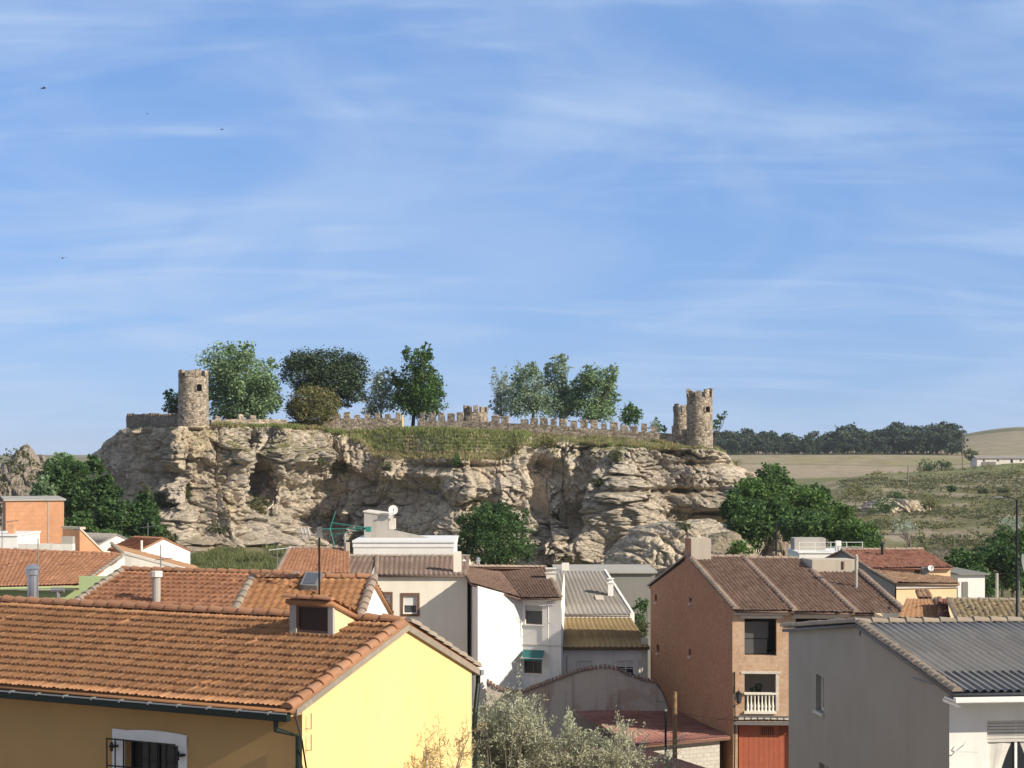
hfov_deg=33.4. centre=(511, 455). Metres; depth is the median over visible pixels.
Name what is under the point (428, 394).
poplar tree
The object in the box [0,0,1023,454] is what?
sky
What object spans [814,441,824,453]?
pine tree
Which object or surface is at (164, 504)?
shrub
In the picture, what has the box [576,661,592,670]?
window
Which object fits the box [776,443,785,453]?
pine tree
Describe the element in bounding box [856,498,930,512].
rock ledge
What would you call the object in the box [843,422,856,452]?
pine tree
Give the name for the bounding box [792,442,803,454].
pine tree
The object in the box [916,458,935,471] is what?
hill shrub
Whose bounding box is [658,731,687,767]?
silvery shrub
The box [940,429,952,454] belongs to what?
pine tree
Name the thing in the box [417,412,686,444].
castle wall
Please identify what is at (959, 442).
pine tree
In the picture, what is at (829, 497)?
slope tree
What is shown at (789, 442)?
pine tree
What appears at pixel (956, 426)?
pine tree
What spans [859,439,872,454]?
pine tree
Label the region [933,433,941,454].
pine tree
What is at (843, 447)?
pine tree
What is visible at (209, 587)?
tiled house
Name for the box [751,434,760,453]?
pine tree
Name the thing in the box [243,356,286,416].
ash tree
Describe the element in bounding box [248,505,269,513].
shrub
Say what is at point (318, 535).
roof aerial
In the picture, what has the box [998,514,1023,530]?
hill shrub
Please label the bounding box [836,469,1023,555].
scrub
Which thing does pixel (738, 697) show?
wall lantern
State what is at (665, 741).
metal pole
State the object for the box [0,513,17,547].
aerial
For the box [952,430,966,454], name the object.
pine tree
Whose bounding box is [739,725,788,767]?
garage door
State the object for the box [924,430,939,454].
pine tree
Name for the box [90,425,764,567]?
rock cliff
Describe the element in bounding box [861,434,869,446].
pine tree
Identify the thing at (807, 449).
pine tree
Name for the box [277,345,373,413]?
stone pine
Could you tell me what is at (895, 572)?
red roof house
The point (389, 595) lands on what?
window
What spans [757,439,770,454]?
pine tree
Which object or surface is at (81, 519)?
thicket tree
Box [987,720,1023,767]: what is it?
window
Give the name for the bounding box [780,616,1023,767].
grey house
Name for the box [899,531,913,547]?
bare tree
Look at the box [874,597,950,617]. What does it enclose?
tiled roof
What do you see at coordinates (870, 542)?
slope tree
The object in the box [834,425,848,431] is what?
pine tree
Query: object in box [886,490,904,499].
hill shrub
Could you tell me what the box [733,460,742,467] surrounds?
shrub
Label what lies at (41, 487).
thicket tree
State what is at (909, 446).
pine tree
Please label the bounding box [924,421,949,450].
pine tree
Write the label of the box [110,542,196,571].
plastered house
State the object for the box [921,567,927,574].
air conditioner
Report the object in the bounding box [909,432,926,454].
pine tree
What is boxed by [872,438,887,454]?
pine tree
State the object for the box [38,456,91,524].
thicket tree
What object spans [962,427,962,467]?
electricity pole
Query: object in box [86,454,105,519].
thicket tree
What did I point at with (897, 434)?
pine tree
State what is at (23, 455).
scrub
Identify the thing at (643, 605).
bush
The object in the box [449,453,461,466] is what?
shrub
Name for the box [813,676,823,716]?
window
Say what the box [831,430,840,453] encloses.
pine tree
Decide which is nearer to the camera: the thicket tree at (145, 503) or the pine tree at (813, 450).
the thicket tree at (145, 503)
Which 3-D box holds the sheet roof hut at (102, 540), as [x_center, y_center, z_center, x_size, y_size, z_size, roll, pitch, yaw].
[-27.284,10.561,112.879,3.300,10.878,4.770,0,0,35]
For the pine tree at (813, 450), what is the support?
on the ground at (830, 471)
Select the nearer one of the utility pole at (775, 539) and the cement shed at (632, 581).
the cement shed at (632, 581)
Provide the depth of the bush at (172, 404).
245.21 m
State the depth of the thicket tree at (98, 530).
183.66 m
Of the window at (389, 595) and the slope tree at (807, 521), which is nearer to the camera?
the window at (389, 595)
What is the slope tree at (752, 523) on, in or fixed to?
on the ground at (830, 471)
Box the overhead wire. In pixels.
[646,715,730,726]
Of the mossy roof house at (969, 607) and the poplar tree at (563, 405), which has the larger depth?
the poplar tree at (563, 405)
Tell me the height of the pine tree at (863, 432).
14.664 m
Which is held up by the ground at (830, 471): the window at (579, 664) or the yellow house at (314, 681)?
the yellow house at (314, 681)
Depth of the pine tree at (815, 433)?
998.30 m
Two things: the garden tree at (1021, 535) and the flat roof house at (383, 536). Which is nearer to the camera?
the flat roof house at (383, 536)
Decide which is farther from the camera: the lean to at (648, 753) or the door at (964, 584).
the door at (964, 584)
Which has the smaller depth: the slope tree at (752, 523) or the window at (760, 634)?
the window at (760, 634)
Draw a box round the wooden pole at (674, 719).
[672,692,676,757]
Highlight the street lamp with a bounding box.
[994,496,1017,616]
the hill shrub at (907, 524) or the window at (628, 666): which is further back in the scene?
the hill shrub at (907, 524)
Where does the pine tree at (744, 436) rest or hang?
on the ground at (830, 471)
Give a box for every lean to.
[562,747,704,767]
[915,589,932,599]
[937,596,949,617]
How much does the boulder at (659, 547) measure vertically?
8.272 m
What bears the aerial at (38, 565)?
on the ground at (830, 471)
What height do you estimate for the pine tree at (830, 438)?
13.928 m
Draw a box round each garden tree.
[940,547,989,568]
[963,564,1003,597]
[972,538,1008,600]
[984,529,1020,596]
[989,542,1023,600]
[1013,527,1023,594]
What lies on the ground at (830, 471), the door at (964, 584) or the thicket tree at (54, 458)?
the thicket tree at (54, 458)
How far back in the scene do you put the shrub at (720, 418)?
245.86 m
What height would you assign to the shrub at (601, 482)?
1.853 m
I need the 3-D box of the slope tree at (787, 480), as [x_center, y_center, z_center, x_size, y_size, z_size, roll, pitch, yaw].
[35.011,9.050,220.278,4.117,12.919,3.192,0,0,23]
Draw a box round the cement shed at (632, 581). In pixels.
[552,563,656,679]
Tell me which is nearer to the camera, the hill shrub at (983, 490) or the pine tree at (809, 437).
the hill shrub at (983, 490)
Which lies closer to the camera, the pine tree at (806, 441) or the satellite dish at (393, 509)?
the satellite dish at (393, 509)
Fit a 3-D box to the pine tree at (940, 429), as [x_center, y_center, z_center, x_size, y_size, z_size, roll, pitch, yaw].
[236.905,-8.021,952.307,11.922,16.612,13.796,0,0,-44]
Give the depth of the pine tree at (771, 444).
943.74 m
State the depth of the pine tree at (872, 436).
957.44 m
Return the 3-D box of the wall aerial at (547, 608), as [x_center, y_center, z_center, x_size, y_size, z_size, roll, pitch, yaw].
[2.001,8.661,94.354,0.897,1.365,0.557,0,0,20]
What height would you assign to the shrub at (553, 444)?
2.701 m
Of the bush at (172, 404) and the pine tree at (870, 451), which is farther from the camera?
the pine tree at (870, 451)
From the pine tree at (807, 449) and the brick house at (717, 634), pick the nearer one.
the brick house at (717, 634)
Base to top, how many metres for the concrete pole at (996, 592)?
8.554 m
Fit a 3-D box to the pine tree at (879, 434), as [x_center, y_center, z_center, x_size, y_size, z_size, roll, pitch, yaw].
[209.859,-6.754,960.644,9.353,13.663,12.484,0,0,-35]
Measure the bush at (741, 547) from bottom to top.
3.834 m
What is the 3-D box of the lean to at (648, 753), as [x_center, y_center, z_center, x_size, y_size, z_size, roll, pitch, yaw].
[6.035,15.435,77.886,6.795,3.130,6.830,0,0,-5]
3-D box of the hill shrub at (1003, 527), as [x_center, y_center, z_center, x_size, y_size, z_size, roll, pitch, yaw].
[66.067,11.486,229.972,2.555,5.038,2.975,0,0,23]
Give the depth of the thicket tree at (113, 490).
198.38 m
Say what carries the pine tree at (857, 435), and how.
on the ground at (830, 471)
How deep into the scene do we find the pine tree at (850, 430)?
975.40 m
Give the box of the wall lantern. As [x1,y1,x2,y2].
[733,686,742,706]
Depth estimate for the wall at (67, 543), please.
82.30 m
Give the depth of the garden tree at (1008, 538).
180.34 m
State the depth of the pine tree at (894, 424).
974.33 m
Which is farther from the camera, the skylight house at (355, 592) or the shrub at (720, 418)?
the shrub at (720, 418)
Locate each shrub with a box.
[132,483,173,509]
[185,483,192,502]
[207,522,231,533]
[248,495,270,506]
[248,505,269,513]
[317,456,328,465]
[331,460,352,473]
[377,461,393,470]
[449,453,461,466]
[472,656,586,767]
[523,705,670,767]
[537,432,557,447]
[590,474,604,486]
[607,447,623,462]
[617,401,643,427]
[647,417,666,432]
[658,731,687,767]
[675,520,691,530]
[713,411,727,446]
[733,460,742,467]
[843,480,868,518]
[863,498,891,513]
[872,495,897,514]
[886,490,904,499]
[891,517,917,532]
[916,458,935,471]
[920,495,939,509]
[931,459,954,470]
[947,485,957,492]
[963,448,979,460]
[976,486,990,493]
[993,522,1012,533]
[995,488,1009,493]
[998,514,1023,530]
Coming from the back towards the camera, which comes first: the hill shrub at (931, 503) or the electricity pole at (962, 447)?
the electricity pole at (962, 447)
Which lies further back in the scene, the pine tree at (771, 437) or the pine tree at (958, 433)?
the pine tree at (771, 437)
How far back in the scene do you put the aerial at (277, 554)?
69.98 m
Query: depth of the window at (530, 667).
95.10 m
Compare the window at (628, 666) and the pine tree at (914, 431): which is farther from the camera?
the pine tree at (914, 431)
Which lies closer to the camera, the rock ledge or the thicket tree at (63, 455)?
the thicket tree at (63, 455)
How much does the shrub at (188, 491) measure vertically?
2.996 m
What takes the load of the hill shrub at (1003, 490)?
on the ground at (830, 471)
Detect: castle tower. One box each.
[178,369,208,426]
[463,405,487,421]
[673,404,686,434]
[686,388,712,447]
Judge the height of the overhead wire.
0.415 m
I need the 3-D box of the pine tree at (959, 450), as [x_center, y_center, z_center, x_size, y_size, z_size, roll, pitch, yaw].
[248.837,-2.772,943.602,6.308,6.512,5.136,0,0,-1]
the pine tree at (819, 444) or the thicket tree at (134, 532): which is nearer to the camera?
the thicket tree at (134, 532)
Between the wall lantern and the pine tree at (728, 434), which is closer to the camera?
the wall lantern
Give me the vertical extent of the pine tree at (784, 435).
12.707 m
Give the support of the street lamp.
on the ground at (830, 471)
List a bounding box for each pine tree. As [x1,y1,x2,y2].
[716,439,729,450]
[720,430,734,439]
[724,439,735,454]
[731,440,744,454]
[737,434,756,453]
[737,437,750,454]
[740,428,755,453]
[744,438,757,454]
[745,440,756,454]
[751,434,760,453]
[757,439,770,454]
[760,435,770,453]
[762,438,775,452]
[767,433,776,440]
[772,435,783,453]
[772,442,780,453]
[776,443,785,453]
[780,433,791,439]
[785,440,793,453]
[787,444,796,454]
[792,437,801,453]
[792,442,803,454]
[797,434,813,453]
[798,439,809,452]
[802,442,810,454]
[808,439,817,453]
[809,430,819,438]
[810,444,817,454]
[813,437,823,443]
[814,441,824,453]
[815,434,828,453]
[820,442,829,453]
[824,431,836,450]
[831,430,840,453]
[831,441,841,453]
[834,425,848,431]
[834,432,851,454]
[842,432,854,453]
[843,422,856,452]
[845,428,858,453]
[850,430,861,453]
[850,438,864,454]
[857,429,870,453]
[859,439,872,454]
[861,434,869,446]
[866,432,876,453]
[866,442,876,453]
[872,436,884,451]
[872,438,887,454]
[876,431,891,453]
[884,436,894,454]
[886,426,899,453]
[888,421,905,453]
[889,436,900,453]
[894,430,903,453]
[897,434,908,454]
[900,429,911,453]
[906,431,919,453]
[906,436,914,454]
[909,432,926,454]
[910,429,920,453]
[911,425,922,450]
[920,438,926,452]
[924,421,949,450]
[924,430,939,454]
[927,426,945,449]
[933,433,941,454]
[939,432,957,454]
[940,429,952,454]
[945,427,959,453]
[946,423,968,443]
[948,437,959,454]
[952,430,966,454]
[954,436,967,454]
[957,445,965,454]
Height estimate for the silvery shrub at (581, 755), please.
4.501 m
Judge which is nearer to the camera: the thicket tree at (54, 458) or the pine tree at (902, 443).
the thicket tree at (54, 458)
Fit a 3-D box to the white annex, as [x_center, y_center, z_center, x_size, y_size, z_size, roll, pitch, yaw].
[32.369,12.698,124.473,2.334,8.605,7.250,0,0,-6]
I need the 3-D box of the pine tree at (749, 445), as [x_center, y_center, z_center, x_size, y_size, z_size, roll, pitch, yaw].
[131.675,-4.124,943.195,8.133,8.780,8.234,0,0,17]
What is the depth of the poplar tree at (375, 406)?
251.18 m
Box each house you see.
[0,496,65,542]
[0,525,40,548]
[0,548,124,599]
[0,564,483,767]
[74,565,298,608]
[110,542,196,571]
[232,572,393,614]
[276,534,349,577]
[349,551,470,653]
[352,509,457,574]
[462,557,564,751]
[554,569,649,679]
[647,538,902,767]
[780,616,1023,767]
[786,537,862,558]
[825,542,959,617]
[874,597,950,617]
[946,597,1023,617]
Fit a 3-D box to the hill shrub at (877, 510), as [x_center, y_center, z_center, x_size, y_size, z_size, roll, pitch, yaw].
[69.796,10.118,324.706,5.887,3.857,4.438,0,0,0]
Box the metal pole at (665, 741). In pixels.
[664,709,666,754]
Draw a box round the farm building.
[971,455,1023,466]
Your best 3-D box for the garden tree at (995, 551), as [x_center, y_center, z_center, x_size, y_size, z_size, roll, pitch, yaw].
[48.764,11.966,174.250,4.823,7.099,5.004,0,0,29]
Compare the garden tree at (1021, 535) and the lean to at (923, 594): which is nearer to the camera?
the lean to at (923, 594)
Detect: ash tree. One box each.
[194,340,281,419]
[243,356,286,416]
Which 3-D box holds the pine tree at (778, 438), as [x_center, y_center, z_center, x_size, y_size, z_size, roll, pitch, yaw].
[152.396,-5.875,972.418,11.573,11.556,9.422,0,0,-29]
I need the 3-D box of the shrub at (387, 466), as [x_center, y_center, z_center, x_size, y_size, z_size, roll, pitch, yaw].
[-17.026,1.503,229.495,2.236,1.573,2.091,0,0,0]
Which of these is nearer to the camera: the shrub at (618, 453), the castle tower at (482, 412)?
the shrub at (618, 453)
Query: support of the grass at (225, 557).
on the ground at (830, 471)
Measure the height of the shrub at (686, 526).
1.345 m
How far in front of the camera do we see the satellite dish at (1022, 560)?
62.05 m
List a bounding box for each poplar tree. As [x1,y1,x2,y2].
[359,366,399,417]
[390,341,448,426]
[488,366,514,417]
[498,359,559,420]
[538,353,585,425]
[567,362,621,428]
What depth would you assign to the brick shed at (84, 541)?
85.29 m
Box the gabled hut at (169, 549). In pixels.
[107,536,191,566]
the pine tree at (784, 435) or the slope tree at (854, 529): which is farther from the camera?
the pine tree at (784, 435)
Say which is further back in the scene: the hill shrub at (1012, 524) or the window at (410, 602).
the hill shrub at (1012, 524)
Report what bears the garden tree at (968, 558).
on the ground at (830, 471)
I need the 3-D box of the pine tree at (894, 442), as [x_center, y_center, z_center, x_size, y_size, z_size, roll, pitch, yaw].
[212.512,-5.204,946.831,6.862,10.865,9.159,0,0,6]
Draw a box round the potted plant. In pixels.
[750,683,762,709]
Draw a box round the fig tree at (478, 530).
[454,500,538,566]
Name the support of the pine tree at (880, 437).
on the ground at (830, 471)
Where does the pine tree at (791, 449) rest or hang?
on the ground at (830, 471)
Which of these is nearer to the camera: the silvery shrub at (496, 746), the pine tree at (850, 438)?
the silvery shrub at (496, 746)
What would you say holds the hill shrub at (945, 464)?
on the ground at (830, 471)
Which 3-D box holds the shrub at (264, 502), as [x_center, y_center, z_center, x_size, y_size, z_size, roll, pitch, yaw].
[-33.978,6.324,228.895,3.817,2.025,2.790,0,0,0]
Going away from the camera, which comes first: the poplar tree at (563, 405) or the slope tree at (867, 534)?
the slope tree at (867, 534)
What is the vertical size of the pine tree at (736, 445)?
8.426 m
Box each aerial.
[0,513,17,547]
[38,538,38,597]
[156,545,171,566]
[272,546,293,569]
[300,511,370,594]
[540,600,554,623]
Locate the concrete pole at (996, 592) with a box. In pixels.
[995,573,997,597]
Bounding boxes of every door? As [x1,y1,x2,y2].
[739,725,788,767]
[962,582,967,597]
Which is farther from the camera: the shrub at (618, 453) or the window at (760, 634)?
the shrub at (618, 453)
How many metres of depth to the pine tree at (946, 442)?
939.48 m
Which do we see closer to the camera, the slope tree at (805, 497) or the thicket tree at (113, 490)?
the thicket tree at (113, 490)
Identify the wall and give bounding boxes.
[18,536,74,589]
[126,413,177,428]
[209,414,286,424]
[287,412,403,430]
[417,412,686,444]
[486,664,669,765]
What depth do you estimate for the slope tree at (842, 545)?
170.79 m
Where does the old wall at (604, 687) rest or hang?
on the ground at (830, 471)
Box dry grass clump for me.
[404,715,488,767]
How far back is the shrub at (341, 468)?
236.12 m
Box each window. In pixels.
[106,728,186,767]
[300,572,322,589]
[383,592,392,610]
[401,593,419,615]
[522,660,542,674]
[524,605,542,625]
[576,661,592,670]
[617,661,633,675]
[732,609,782,654]
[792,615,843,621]
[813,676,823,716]
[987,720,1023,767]
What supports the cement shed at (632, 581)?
on the ground at (830, 471)
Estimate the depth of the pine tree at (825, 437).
970.59 m
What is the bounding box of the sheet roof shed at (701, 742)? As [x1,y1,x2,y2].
[576,708,729,767]
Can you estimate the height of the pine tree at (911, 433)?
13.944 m
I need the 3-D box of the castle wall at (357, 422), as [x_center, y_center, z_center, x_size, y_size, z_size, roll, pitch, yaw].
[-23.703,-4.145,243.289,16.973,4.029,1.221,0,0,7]
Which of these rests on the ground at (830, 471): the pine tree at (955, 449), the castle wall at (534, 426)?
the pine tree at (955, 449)
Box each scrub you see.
[0,445,40,512]
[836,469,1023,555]
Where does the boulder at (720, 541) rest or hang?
on the ground at (830, 471)
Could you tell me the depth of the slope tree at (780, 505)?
194.47 m
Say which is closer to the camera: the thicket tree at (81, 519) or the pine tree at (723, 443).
the thicket tree at (81, 519)
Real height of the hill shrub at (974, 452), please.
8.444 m
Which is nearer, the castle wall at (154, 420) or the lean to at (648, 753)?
the lean to at (648, 753)
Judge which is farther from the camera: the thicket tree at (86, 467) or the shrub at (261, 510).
the shrub at (261, 510)
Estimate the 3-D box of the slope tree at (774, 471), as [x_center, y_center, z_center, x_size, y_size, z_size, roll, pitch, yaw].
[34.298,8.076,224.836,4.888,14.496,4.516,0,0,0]
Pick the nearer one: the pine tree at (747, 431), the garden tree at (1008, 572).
the garden tree at (1008, 572)
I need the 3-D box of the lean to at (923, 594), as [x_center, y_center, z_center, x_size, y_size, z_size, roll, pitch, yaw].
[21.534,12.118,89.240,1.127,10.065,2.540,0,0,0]
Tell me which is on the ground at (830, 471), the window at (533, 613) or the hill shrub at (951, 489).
the hill shrub at (951, 489)
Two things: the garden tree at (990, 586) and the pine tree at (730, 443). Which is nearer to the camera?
the garden tree at (990, 586)
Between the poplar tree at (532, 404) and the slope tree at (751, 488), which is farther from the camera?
the poplar tree at (532, 404)
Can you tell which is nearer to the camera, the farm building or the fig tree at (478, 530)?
the fig tree at (478, 530)
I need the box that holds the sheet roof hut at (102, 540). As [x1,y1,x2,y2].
[86,532,128,570]
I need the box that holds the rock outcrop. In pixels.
[0,444,46,530]
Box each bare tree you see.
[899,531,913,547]
[927,535,967,561]
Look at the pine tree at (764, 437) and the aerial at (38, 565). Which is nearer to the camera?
the aerial at (38, 565)
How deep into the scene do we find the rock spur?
194.41 m
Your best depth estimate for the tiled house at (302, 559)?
98.58 m
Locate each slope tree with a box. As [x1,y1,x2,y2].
[718,487,744,524]
[724,476,771,513]
[726,496,778,555]
[754,462,789,482]
[762,475,783,542]
[764,494,794,527]
[771,484,828,510]
[772,506,832,544]
[775,476,800,493]
[808,499,855,545]
[809,482,834,512]
[821,515,879,547]
[826,544,848,547]
[852,537,880,547]
[854,530,884,545]
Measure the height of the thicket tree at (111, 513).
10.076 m
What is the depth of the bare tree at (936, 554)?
176.03 m
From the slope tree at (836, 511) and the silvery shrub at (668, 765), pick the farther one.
the slope tree at (836, 511)
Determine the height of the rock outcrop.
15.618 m
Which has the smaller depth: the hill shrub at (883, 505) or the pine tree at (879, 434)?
the hill shrub at (883, 505)
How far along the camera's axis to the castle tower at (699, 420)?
234.49 m
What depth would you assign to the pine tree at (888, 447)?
943.51 m
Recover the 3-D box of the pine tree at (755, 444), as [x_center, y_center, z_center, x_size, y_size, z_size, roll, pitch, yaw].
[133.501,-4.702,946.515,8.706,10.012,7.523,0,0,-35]
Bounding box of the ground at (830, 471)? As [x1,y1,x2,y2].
[0,427,1023,767]
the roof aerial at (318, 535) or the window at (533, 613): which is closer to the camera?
the roof aerial at (318, 535)
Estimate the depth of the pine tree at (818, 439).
957.78 m
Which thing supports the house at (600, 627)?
on the ground at (830, 471)
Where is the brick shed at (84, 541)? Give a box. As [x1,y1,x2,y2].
[61,526,103,589]
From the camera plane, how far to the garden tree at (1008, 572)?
172.26 m
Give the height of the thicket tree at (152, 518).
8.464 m
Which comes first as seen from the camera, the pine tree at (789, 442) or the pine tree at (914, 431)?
the pine tree at (789, 442)
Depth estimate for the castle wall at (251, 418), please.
235.83 m
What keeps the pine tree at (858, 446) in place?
on the ground at (830, 471)
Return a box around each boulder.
[603,518,744,577]
[708,531,758,555]
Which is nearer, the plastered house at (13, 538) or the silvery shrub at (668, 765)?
the silvery shrub at (668, 765)
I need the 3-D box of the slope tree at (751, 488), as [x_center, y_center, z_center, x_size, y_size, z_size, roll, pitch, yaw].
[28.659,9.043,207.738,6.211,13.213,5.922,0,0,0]
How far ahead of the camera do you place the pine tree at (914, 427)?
1004.99 m
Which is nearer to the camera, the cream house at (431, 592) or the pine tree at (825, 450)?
the cream house at (431, 592)
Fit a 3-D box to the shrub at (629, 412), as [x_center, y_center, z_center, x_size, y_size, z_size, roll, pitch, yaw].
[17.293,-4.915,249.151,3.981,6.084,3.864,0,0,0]
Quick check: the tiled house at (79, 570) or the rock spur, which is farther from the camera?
the rock spur
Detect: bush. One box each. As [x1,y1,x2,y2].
[161,388,177,413]
[283,383,342,425]
[631,597,649,634]
[638,618,650,637]
[724,539,754,555]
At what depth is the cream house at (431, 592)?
97.00 m
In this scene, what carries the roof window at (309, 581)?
in the skylight house at (355, 592)
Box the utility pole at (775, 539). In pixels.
[775,523,776,555]
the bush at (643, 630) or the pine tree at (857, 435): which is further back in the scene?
the pine tree at (857, 435)
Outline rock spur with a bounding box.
[761,531,790,555]
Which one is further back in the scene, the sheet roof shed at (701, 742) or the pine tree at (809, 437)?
the pine tree at (809, 437)
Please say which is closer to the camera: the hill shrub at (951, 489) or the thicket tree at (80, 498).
the thicket tree at (80, 498)
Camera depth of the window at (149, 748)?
33.72 m
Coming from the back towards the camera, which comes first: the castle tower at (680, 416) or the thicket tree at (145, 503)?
the castle tower at (680, 416)
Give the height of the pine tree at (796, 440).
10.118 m
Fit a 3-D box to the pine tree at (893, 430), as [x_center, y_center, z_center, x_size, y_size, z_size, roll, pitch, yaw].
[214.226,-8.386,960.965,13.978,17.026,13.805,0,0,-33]
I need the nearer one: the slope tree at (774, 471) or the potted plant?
the potted plant
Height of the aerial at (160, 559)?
1.025 m
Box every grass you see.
[190,543,297,572]
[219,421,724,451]
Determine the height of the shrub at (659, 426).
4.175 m
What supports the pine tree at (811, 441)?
on the ground at (830, 471)
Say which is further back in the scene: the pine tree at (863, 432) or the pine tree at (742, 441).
the pine tree at (863, 432)
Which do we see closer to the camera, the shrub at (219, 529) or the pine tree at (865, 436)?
the shrub at (219, 529)
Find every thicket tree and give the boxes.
[28,474,61,495]
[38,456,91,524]
[48,451,80,517]
[49,456,65,467]
[64,473,105,519]
[64,511,101,531]
[75,461,92,475]
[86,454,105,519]
[89,495,142,535]
[91,469,125,501]
[92,528,128,537]
[115,515,144,536]
[134,492,161,517]
[137,510,165,536]
[151,523,178,542]
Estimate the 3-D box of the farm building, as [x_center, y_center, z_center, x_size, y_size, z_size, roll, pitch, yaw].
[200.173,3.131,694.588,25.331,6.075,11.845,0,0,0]
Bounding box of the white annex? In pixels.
[950,567,989,597]
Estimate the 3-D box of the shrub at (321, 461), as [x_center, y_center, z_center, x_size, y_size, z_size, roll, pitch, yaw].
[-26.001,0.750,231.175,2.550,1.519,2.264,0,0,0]
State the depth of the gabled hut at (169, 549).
96.21 m
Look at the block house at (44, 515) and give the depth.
88.57 m
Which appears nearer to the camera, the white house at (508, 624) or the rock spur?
the white house at (508, 624)
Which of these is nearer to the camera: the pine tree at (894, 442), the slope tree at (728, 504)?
the slope tree at (728, 504)
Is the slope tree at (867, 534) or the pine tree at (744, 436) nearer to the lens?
the slope tree at (867, 534)
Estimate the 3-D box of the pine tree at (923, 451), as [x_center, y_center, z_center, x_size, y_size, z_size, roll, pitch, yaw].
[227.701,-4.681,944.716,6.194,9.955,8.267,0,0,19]
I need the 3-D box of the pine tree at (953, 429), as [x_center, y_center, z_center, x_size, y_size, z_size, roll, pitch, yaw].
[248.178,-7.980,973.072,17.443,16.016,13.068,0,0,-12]
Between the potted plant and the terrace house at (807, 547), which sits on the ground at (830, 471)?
the terrace house at (807, 547)
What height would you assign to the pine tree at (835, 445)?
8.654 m
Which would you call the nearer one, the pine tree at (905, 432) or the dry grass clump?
the dry grass clump
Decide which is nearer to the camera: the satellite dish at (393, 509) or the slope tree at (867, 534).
the satellite dish at (393, 509)
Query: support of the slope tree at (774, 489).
on the ground at (830, 471)
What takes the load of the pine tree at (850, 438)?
on the ground at (830, 471)
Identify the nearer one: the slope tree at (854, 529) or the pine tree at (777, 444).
the slope tree at (854, 529)
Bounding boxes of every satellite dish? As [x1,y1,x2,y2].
[389,505,397,518]
[928,565,933,570]
[1019,554,1023,616]
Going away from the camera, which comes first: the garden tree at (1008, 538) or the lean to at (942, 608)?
the lean to at (942, 608)
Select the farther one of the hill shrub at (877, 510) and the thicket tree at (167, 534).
the hill shrub at (877, 510)
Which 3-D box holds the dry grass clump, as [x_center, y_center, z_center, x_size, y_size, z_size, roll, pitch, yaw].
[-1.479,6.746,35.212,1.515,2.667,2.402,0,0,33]
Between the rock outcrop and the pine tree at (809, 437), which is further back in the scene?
the pine tree at (809, 437)

